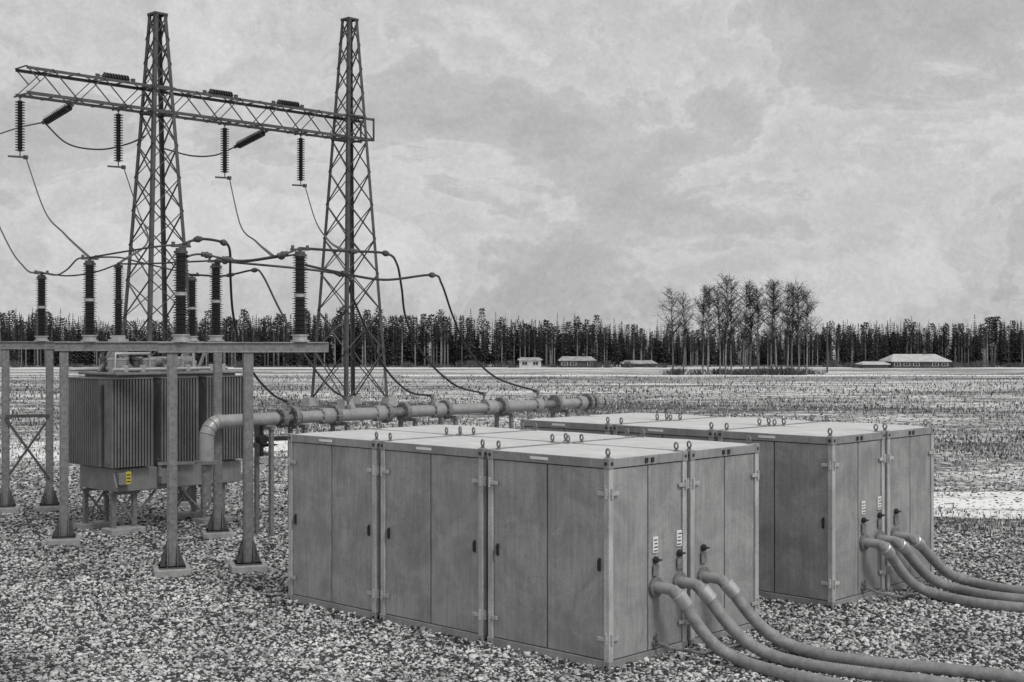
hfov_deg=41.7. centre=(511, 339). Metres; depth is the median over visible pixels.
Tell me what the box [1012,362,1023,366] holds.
bare shrub
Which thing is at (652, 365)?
bare shrub
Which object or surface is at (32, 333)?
spruce tree
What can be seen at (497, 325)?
pine tree
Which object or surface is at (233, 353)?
pine tree
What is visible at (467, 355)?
spruce tree
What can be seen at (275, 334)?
pine tree
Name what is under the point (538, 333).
pine tree
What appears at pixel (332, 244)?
overhead wire
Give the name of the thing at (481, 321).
pine tree
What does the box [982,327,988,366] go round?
pine tree
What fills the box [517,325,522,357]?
pine tree
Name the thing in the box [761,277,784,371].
birch tree
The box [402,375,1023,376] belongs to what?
snow track
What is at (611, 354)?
spruce tree
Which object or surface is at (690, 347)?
pine tree
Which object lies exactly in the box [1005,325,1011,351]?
pine tree
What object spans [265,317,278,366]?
spruce tree
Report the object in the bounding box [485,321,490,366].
pine tree
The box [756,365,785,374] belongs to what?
bare shrub
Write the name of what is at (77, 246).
overhead wire
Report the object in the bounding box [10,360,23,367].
bare shrub
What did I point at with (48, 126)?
overhead wire
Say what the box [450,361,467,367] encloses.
bare shrub
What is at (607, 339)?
pine tree
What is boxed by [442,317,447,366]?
pine tree
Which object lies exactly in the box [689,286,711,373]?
birch tree
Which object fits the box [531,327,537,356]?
pine tree
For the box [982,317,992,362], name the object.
pine tree
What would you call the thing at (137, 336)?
spruce tree
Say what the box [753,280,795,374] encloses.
birch tree
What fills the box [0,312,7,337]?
pine tree
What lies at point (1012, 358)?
spruce tree
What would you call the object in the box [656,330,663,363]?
spruce tree
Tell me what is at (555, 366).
bare shrub
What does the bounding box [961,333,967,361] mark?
pine tree
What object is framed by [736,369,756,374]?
bare shrub
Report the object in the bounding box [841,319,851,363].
spruce tree
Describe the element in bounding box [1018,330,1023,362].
pine tree
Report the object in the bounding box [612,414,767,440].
equipment cabinet
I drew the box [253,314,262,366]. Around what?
spruce tree
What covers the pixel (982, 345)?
pine tree
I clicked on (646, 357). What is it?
spruce tree
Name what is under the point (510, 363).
bare shrub
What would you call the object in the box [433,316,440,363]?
pine tree
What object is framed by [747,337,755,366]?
spruce tree
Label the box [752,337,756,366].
spruce tree
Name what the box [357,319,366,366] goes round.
pine tree
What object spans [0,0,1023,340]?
sky
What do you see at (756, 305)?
birch tree
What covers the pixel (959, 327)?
pine tree
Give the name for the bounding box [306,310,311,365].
pine tree
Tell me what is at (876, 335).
spruce tree
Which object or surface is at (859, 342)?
spruce tree
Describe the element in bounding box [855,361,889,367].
shed
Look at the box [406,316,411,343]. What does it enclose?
pine tree
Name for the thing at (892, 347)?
spruce tree
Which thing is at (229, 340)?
pine tree
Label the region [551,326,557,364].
pine tree
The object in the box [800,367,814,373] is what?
bare shrub
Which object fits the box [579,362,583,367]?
door
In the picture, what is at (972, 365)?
bare shrub
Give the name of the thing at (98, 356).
spruce tree
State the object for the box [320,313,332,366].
spruce tree
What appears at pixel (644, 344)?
pine tree
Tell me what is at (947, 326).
pine tree
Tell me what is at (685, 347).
pine tree
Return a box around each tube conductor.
[186,248,297,262]
[215,254,292,263]
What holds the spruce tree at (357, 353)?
on the field
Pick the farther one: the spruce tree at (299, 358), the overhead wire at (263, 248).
the spruce tree at (299, 358)
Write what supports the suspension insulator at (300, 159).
hanging from the lattice crossbeam
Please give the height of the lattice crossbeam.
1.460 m
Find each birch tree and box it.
[651,287,691,368]
[666,286,696,367]
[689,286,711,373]
[695,282,722,374]
[700,285,736,374]
[710,273,742,374]
[711,278,745,374]
[728,281,761,374]
[733,274,764,371]
[742,284,772,373]
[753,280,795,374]
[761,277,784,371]
[766,281,800,373]
[779,279,808,372]
[782,274,815,373]
[790,286,822,374]
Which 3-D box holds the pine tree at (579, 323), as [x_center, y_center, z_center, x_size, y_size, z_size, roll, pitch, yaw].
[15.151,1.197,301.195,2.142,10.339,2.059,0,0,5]
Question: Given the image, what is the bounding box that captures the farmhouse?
[879,351,951,367]
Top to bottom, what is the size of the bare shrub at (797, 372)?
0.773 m
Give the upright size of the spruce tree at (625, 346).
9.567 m
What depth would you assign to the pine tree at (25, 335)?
293.16 m
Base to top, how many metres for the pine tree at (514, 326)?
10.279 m
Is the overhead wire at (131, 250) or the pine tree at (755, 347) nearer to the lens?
the overhead wire at (131, 250)
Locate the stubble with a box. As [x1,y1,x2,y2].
[0,373,1023,538]
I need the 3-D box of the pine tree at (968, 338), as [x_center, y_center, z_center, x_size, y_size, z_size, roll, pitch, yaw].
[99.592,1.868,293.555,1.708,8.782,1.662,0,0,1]
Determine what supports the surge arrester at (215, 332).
on the support gantry at (64, 534)
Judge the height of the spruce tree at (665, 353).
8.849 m
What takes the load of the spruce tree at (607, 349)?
on the field
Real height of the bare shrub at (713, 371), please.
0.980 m
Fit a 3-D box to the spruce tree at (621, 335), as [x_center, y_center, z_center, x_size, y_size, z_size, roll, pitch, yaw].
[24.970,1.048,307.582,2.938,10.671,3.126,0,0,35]
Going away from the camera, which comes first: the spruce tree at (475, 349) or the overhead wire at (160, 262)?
the overhead wire at (160, 262)
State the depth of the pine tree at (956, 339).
299.31 m
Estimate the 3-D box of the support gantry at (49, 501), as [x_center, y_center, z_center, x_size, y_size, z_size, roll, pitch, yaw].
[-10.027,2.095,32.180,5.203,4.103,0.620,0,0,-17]
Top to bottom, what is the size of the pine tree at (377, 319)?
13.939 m
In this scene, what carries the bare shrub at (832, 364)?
on the field
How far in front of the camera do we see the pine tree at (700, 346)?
302.18 m
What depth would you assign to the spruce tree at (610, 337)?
302.66 m
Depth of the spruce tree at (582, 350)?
301.20 m
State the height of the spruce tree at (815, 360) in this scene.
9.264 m
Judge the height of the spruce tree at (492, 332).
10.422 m
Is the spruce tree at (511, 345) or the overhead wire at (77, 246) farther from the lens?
the spruce tree at (511, 345)
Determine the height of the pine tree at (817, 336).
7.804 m
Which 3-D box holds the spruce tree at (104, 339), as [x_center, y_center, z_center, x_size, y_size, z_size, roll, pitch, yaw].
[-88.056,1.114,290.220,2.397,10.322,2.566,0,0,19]
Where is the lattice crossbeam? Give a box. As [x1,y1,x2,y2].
[15,65,374,142]
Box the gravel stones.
[0,462,1023,681]
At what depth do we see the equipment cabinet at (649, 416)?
25.18 m
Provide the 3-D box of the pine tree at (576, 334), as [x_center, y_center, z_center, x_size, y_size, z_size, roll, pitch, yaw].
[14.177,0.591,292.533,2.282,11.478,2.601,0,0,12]
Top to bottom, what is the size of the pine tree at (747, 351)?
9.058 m
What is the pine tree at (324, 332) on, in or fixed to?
on the field
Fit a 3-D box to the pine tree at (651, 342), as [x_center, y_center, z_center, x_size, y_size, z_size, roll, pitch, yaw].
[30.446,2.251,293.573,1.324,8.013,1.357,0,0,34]
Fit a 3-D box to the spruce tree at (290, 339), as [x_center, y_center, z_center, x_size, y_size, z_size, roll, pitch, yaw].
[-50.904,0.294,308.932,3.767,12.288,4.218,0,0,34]
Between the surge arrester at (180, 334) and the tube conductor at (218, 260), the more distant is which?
the tube conductor at (218, 260)
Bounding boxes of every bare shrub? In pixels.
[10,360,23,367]
[69,363,84,366]
[233,360,242,367]
[329,363,342,367]
[399,362,418,367]
[428,363,442,367]
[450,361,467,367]
[466,361,479,367]
[489,361,507,366]
[504,359,519,367]
[542,363,557,367]
[589,360,601,367]
[599,360,615,367]
[621,360,634,367]
[643,363,659,367]
[658,362,671,367]
[660,368,687,374]
[663,366,687,374]
[687,369,706,374]
[706,368,724,373]
[717,368,736,374]
[723,370,758,374]
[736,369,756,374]
[751,369,777,374]
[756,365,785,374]
[771,369,796,374]
[789,370,807,374]
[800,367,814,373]
[811,370,826,373]
[822,359,841,366]
[840,361,854,367]
[950,360,961,367]
[964,361,980,367]
[974,359,988,367]
[986,360,998,366]
[1003,363,1015,367]
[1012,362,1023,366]
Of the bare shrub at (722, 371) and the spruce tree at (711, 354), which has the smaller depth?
the bare shrub at (722, 371)
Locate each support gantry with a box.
[0,341,203,512]
[47,342,233,545]
[153,342,328,577]
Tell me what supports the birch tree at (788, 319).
on the field
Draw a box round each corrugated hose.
[649,576,849,681]
[673,571,960,681]
[697,566,1023,681]
[860,534,1023,612]
[875,530,1023,602]
[891,527,1023,593]
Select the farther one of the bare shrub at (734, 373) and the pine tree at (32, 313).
the pine tree at (32, 313)
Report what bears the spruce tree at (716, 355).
on the field
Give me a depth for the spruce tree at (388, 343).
299.86 m
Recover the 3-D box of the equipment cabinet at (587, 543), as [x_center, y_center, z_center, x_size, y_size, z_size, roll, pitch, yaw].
[1.321,2.683,17.650,2.419,2.728,2.320,0,0,43]
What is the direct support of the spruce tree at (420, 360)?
on the field
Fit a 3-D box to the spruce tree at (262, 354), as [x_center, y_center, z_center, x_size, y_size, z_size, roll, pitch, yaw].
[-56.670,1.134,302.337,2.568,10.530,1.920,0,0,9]
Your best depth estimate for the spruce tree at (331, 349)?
298.61 m
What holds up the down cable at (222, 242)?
attached to the bus pipe
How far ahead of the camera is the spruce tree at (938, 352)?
297.63 m
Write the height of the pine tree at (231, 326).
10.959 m
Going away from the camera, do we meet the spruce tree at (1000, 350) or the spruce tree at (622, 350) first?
the spruce tree at (622, 350)
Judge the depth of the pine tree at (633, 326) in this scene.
290.56 m
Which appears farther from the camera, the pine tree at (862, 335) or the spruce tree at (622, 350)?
the pine tree at (862, 335)
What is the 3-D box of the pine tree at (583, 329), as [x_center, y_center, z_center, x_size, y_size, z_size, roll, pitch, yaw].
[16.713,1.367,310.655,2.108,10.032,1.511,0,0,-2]
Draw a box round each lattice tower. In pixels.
[122,11,195,360]
[301,17,397,407]
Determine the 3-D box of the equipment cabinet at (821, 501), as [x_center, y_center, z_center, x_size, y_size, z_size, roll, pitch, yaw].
[4.906,2.683,21.369,2.419,2.728,2.320,0,0,44]
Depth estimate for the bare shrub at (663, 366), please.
277.59 m
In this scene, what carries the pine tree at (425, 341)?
on the field
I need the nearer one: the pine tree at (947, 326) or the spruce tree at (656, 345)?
the pine tree at (947, 326)
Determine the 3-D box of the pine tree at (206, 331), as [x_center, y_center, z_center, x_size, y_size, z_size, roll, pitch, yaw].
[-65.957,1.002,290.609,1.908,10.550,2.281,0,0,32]
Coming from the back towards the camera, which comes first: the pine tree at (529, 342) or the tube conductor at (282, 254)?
the pine tree at (529, 342)
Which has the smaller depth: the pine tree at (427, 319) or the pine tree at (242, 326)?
the pine tree at (242, 326)
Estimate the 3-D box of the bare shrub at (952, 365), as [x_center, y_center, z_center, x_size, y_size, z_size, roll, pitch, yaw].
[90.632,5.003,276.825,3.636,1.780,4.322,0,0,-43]
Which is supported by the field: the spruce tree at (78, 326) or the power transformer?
the spruce tree at (78, 326)
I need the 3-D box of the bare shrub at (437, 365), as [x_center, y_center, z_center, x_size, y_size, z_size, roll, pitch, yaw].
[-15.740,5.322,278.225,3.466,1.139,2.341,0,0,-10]
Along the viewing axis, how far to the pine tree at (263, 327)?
298.52 m
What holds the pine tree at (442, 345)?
on the field
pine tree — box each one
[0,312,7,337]
[0,314,5,366]
[8,310,16,364]
[15,318,21,365]
[18,320,25,366]
[22,321,29,366]
[29,312,36,366]
[33,310,38,366]
[44,321,49,366]
[45,311,51,338]
[47,316,55,340]
[57,317,66,340]
[94,327,98,366]
[98,328,102,352]
[102,324,109,366]
[126,321,130,365]
[129,320,136,355]
[152,324,157,340]
[200,319,205,365]
[201,320,209,365]
[203,309,211,365]
[220,318,229,363]
[222,324,226,363]
[225,316,232,366]
[227,319,235,366]
[229,318,236,365]
[232,318,238,365]
[238,308,246,359]
[242,311,250,341]
[245,320,252,341]
[259,318,265,365]
[261,322,266,366]
[262,315,270,366]
[270,322,277,366]
[273,313,281,366]
[274,317,281,365]
[278,314,288,366]
[286,322,290,365]
[303,309,308,366]
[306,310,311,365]
[311,316,320,365]
[320,322,327,365]
[330,316,338,365]
[330,319,338,359]
[335,310,343,363]
[337,306,343,366]
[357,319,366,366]
[361,311,369,366]
[363,309,372,366]
[369,319,375,366]
[372,318,377,361]
[374,307,384,366]
[375,321,380,366]
[388,317,395,365]
[390,316,396,366]
[397,316,402,365]
[398,315,405,363]
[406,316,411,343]
[411,316,418,366]
[415,324,421,365]
[418,313,428,365]
[420,322,429,366]
[425,318,430,365]
[427,314,436,362]
[432,323,437,363]
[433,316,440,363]
[435,309,444,366]
[440,324,445,365]
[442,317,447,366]
[443,316,452,366]
[458,315,464,365]
[463,317,469,364]
[466,321,471,343]
[477,307,485,359]
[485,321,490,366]
[496,323,500,360]
[497,316,505,361]
[506,327,511,365]
[511,322,516,362]
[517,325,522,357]
[521,323,528,356]
[524,325,532,354]
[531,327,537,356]
[536,327,539,350]
[538,325,545,366]
[542,320,549,365]
[543,319,548,363]
[546,323,553,364]
[548,327,554,366]
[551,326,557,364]
[565,321,571,347]
[572,316,581,355]
[576,322,583,355]
[582,319,590,355]
[582,324,587,349]
[588,325,594,352]
[592,314,600,364]
[592,326,596,358]
[602,327,606,365]
[605,327,609,361]
[624,324,630,351]
[630,324,636,345]
[631,328,636,359]
[637,329,642,359]
[638,328,644,359]
[642,334,646,355]
[649,332,654,359]
[667,325,671,365]
[682,331,689,366]
[687,335,693,366]
[691,330,695,365]
[694,330,700,366]
[697,328,704,366]
[705,332,712,349]
[720,331,724,366]
[729,329,736,365]
[736,333,739,365]
[738,334,742,366]
[744,328,749,366]
[744,333,748,366]
[754,335,756,365]
[756,334,761,366]
[765,338,770,366]
[799,329,802,365]
[801,329,806,366]
[804,327,810,366]
[809,330,815,366]
[815,332,820,366]
[820,327,829,366]
[828,320,835,360]
[832,330,838,365]
[834,327,840,366]
[836,325,842,366]
[847,327,854,362]
[859,324,864,358]
[861,321,869,360]
[876,327,880,350]
[902,319,911,353]
[907,325,913,353]
[912,322,918,345]
[914,330,921,353]
[922,328,927,350]
[928,323,936,351]
[940,326,944,356]
[942,326,948,357]
[944,323,949,357]
[952,324,958,363]
[956,323,961,362]
[958,323,965,365]
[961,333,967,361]
[965,328,971,366]
[977,324,984,352]
[981,328,986,366]
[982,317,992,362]
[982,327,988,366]
[988,317,997,365]
[991,316,998,363]
[992,316,1001,366]
[998,321,1005,365]
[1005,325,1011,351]
[1010,320,1016,344]
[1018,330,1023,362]
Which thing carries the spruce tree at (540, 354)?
on the field
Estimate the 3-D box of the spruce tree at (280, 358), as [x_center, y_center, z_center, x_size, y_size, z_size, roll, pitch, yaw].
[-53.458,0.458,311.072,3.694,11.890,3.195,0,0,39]
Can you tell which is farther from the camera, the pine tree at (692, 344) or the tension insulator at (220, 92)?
the pine tree at (692, 344)
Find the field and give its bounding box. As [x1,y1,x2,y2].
[0,341,1023,537]
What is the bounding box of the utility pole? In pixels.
[826,322,827,372]
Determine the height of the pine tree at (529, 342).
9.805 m
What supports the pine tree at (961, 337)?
on the field
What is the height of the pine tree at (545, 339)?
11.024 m
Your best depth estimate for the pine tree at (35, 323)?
289.52 m
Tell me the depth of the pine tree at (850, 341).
289.24 m
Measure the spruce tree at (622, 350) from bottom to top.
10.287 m
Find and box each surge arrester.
[34,270,48,340]
[81,255,98,341]
[170,241,190,341]
[186,273,198,340]
[207,258,223,340]
[290,245,309,341]
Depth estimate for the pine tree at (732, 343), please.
305.35 m
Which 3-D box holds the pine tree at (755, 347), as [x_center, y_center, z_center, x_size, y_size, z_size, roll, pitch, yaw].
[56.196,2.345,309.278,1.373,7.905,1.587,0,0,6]
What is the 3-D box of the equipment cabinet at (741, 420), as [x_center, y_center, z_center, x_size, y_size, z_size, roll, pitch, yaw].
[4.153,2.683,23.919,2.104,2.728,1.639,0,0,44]
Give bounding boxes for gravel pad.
[0,458,1023,681]
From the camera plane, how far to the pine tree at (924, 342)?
294.87 m
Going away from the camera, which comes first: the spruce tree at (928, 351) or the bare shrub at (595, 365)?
the bare shrub at (595, 365)
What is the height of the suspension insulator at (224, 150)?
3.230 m
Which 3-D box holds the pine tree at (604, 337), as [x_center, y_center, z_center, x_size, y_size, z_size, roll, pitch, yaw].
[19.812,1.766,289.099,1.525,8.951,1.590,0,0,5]
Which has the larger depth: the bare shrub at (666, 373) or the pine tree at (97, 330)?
the pine tree at (97, 330)
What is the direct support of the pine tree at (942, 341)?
on the field
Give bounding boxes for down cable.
[180,236,287,401]
[192,268,345,397]
[234,262,430,395]
[302,247,483,393]
[305,264,536,391]
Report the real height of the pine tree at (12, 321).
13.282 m
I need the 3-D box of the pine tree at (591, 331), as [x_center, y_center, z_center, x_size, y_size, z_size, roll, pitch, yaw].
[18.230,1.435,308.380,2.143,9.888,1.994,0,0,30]
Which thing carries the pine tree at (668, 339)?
on the field
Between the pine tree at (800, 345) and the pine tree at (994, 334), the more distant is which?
the pine tree at (800, 345)
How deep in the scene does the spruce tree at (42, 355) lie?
305.26 m
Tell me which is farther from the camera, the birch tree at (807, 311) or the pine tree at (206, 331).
the pine tree at (206, 331)
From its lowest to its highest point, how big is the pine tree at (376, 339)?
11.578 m
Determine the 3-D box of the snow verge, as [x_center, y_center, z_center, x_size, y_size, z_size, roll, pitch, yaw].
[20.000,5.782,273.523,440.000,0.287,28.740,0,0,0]
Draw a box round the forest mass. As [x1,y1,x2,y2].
[4,312,1023,365]
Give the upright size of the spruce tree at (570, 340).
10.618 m
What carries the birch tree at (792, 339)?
on the field
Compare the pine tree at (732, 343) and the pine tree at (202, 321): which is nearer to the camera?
the pine tree at (202, 321)
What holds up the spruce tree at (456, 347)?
on the field
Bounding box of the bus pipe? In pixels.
[158,390,599,535]
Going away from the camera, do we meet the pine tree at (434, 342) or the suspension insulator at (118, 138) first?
the suspension insulator at (118, 138)
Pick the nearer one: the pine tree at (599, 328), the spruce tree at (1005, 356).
the spruce tree at (1005, 356)
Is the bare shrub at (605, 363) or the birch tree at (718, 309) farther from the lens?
the bare shrub at (605, 363)
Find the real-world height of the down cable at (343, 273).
2.720 m
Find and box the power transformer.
[69,262,242,535]
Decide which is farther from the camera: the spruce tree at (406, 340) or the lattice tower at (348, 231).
the spruce tree at (406, 340)
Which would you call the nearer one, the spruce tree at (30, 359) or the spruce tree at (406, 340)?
the spruce tree at (30, 359)
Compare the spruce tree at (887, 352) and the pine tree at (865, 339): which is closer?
the pine tree at (865, 339)
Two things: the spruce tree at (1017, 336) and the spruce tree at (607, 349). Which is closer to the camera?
the spruce tree at (1017, 336)
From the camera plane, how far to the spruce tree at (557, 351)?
307.00 m
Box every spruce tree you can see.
[4,311,12,361]
[10,316,19,363]
[11,315,18,361]
[18,327,27,366]
[20,314,38,366]
[30,308,36,365]
[38,349,43,365]
[53,323,59,366]
[54,317,58,365]
[58,308,63,338]
[65,313,71,365]
[66,315,73,364]
[69,317,80,364]
[72,319,79,366]
[76,316,84,366]
[77,318,89,365]
[86,351,95,366]
[95,320,99,365]
[98,321,106,364]
[128,331,131,364]
[130,318,142,363]
[154,326,161,356]
[189,332,200,363]
[197,323,202,362]
[207,341,225,363]
[233,317,241,363]
[251,332,257,366]
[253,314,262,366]
[258,321,263,366]
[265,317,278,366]
[265,318,275,366]
[276,328,282,365]
[281,314,293,365]
[281,325,291,366]
[291,353,301,366]
[294,353,303,366]
[302,316,318,366]
[308,315,319,363]
[315,314,323,365]
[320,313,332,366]
[321,314,333,365]
[332,314,341,365]
[339,329,349,363]
[349,309,364,365]
[349,322,361,365]
[363,326,374,366]
[378,318,389,363]
[384,317,392,366]
[389,315,403,366]
[397,318,410,364]
[404,319,419,363]
[417,322,426,365]
[430,319,440,363]
[446,317,453,366]
[446,322,462,366]
[452,332,461,363]
[458,317,466,365]
[463,313,477,364]
[472,320,478,366]
[475,324,480,355]
[475,329,480,361]
[478,323,489,366]
[482,322,491,366]
[490,312,500,364]
[490,321,493,366]
[496,317,513,366]
[504,325,515,366]
[512,320,517,366]
[515,315,523,366]
[518,323,527,357]
[528,322,537,356]
[536,323,545,364]
[552,313,560,363]
[556,322,570,363]
[559,330,564,357]
[568,322,573,355]
[569,313,581,355]
[578,329,585,355]
[585,334,595,362]
[596,318,607,366]
[605,325,609,365]
[608,320,617,366]
[608,323,612,353]
[610,330,618,366]
[614,326,622,366]
[619,321,626,352]
[619,323,626,362]
[623,330,628,359]
[625,331,632,359]
[634,324,639,359]
[643,333,649,359]
[646,332,653,360]
[652,324,661,365]
[655,331,660,363]
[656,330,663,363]
[660,331,670,365]
[670,337,676,364]
[674,332,680,366]
[678,332,685,366]
[686,322,692,365]
[698,336,706,365]
[706,327,716,366]
[712,339,718,366]
[715,332,722,365]
[717,334,724,363]
[724,343,729,366]
[732,340,736,366]
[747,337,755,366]
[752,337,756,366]
[759,327,765,366]
[764,334,773,366]
[774,339,781,366]
[777,333,783,366]
[781,331,786,366]
[792,333,800,366]
[800,335,811,366]
[811,332,818,366]
[818,323,828,364]
[836,325,846,366]
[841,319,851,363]
[853,324,863,361]
[853,334,861,363]
[860,335,868,360]
[866,321,871,357]
[868,323,878,360]
[874,322,879,359]
[878,327,886,358]
[879,324,883,357]
[883,329,890,357]
[884,320,889,350]
[886,318,893,353]
[890,334,894,354]
[893,324,900,353]
[897,326,905,352]
[899,331,905,353]
[906,316,916,353]
[916,327,922,353]
[925,321,933,353]
[931,330,939,353]
[935,326,942,356]
[946,327,951,359]
[949,323,957,361]
[963,328,967,364]
[967,326,975,363]
[969,314,979,364]
[974,328,982,363]
[995,325,1004,366]
[998,329,1010,366]
[1006,320,1012,361]
[1009,323,1017,363]
[1012,325,1023,366]
[1014,325,1019,361]
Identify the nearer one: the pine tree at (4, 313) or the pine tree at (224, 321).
the pine tree at (224, 321)
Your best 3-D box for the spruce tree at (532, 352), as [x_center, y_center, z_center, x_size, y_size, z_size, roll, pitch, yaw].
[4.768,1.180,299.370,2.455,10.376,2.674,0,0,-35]
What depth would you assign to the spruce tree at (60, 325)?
301.57 m
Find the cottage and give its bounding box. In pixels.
[558,353,594,367]
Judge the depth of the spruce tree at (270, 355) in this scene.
301.84 m
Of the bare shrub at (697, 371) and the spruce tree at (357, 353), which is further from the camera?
the spruce tree at (357, 353)
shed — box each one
[620,360,656,366]
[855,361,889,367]
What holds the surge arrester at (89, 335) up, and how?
on the support gantry at (64, 534)
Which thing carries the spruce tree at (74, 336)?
on the field
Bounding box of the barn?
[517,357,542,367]
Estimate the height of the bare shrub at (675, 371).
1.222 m
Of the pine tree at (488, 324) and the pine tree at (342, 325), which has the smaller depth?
the pine tree at (342, 325)
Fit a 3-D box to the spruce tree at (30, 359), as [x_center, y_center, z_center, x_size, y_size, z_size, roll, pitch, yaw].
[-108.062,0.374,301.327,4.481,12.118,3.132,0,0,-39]
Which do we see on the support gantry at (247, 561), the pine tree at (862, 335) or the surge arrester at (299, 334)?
the surge arrester at (299, 334)
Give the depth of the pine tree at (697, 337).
302.80 m
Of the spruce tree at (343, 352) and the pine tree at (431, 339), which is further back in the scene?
the spruce tree at (343, 352)
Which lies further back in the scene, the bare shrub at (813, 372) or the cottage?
the cottage
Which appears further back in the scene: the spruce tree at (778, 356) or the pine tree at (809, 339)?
the pine tree at (809, 339)
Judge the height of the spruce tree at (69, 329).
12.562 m
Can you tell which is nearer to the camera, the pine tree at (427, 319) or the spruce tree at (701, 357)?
the spruce tree at (701, 357)
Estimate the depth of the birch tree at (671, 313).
193.59 m
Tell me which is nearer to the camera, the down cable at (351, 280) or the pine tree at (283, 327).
the down cable at (351, 280)
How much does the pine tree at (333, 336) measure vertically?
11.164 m
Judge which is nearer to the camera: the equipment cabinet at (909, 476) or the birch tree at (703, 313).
the equipment cabinet at (909, 476)
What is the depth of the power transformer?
28.45 m
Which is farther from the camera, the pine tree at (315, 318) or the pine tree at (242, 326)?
the pine tree at (315, 318)
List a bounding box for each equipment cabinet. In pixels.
[288,422,455,619]
[371,417,530,434]
[380,428,562,643]
[464,423,636,442]
[487,435,739,673]
[520,410,665,434]
[571,429,759,646]
[581,407,718,419]
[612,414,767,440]
[673,410,819,425]
[717,419,920,610]
[776,415,934,591]
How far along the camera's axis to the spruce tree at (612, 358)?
295.24 m
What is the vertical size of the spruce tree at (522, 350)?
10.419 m
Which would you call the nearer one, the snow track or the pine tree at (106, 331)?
the snow track
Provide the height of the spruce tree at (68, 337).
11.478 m
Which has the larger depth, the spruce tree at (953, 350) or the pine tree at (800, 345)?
the spruce tree at (953, 350)
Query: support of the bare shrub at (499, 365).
on the field
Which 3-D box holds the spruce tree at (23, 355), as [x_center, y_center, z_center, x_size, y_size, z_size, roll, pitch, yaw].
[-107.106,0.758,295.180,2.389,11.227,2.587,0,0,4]
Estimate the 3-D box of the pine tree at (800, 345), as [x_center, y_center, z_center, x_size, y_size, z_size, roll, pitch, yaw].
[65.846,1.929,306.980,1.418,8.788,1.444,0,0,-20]
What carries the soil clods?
on the field
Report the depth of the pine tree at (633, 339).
288.98 m
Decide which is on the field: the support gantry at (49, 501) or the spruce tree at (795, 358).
the spruce tree at (795, 358)
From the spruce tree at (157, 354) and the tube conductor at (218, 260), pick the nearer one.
the tube conductor at (218, 260)
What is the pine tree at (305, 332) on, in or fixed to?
on the field
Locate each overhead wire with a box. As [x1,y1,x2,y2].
[0,122,41,133]
[0,227,41,273]
[25,157,89,256]
[41,257,87,275]
[45,124,144,149]
[45,264,116,276]
[89,244,178,257]
[98,256,191,274]
[118,260,214,264]
[119,167,148,262]
[164,146,235,156]
[229,178,274,257]
[304,185,344,249]
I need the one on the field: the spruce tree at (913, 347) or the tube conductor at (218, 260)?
the spruce tree at (913, 347)
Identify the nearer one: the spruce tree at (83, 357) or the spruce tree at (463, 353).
the spruce tree at (83, 357)
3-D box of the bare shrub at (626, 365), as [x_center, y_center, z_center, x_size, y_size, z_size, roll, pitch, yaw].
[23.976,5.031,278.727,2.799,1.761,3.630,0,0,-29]
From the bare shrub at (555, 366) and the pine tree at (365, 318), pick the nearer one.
the bare shrub at (555, 366)
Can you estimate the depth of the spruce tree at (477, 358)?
303.21 m
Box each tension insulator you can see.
[41,103,73,124]
[95,72,134,81]
[203,89,237,97]
[234,129,267,148]
[271,99,303,107]
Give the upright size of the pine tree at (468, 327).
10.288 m
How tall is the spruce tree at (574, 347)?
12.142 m
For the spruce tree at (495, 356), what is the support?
on the field
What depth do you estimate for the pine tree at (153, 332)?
298.83 m
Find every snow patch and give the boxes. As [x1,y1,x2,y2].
[0,441,266,460]
[253,440,287,450]
[934,491,1023,518]
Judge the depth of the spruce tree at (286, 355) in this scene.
288.51 m
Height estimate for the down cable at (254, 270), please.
3.037 m
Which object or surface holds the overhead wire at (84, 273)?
attached to the surge arrester at (41, 278)
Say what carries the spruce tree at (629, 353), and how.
on the field
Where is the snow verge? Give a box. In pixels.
[0,367,1023,368]
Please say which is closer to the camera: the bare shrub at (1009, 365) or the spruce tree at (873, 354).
the bare shrub at (1009, 365)
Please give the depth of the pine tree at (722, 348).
296.05 m
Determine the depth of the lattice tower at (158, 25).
73.16 m
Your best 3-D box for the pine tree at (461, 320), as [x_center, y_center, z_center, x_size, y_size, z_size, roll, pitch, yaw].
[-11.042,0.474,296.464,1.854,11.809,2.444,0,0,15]
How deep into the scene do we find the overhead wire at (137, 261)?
30.38 m
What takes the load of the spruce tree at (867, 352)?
on the field
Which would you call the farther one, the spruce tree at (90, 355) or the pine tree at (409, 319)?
the pine tree at (409, 319)
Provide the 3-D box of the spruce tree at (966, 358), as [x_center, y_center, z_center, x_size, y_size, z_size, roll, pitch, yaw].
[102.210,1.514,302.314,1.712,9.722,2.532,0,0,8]
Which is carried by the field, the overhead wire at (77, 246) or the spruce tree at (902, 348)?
the spruce tree at (902, 348)
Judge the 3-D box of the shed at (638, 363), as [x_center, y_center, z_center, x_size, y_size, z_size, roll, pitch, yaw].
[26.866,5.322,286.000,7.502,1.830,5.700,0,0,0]
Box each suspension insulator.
[8,93,27,159]
[107,107,125,168]
[215,121,231,179]
[292,132,307,187]
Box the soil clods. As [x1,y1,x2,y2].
[0,387,1023,537]
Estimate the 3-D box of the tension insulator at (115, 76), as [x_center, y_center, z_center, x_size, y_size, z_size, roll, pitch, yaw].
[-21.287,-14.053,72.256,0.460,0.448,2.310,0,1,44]
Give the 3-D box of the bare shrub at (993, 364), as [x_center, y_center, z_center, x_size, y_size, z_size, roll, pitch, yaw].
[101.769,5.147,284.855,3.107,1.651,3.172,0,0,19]
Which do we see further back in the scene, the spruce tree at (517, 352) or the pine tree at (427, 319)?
the pine tree at (427, 319)

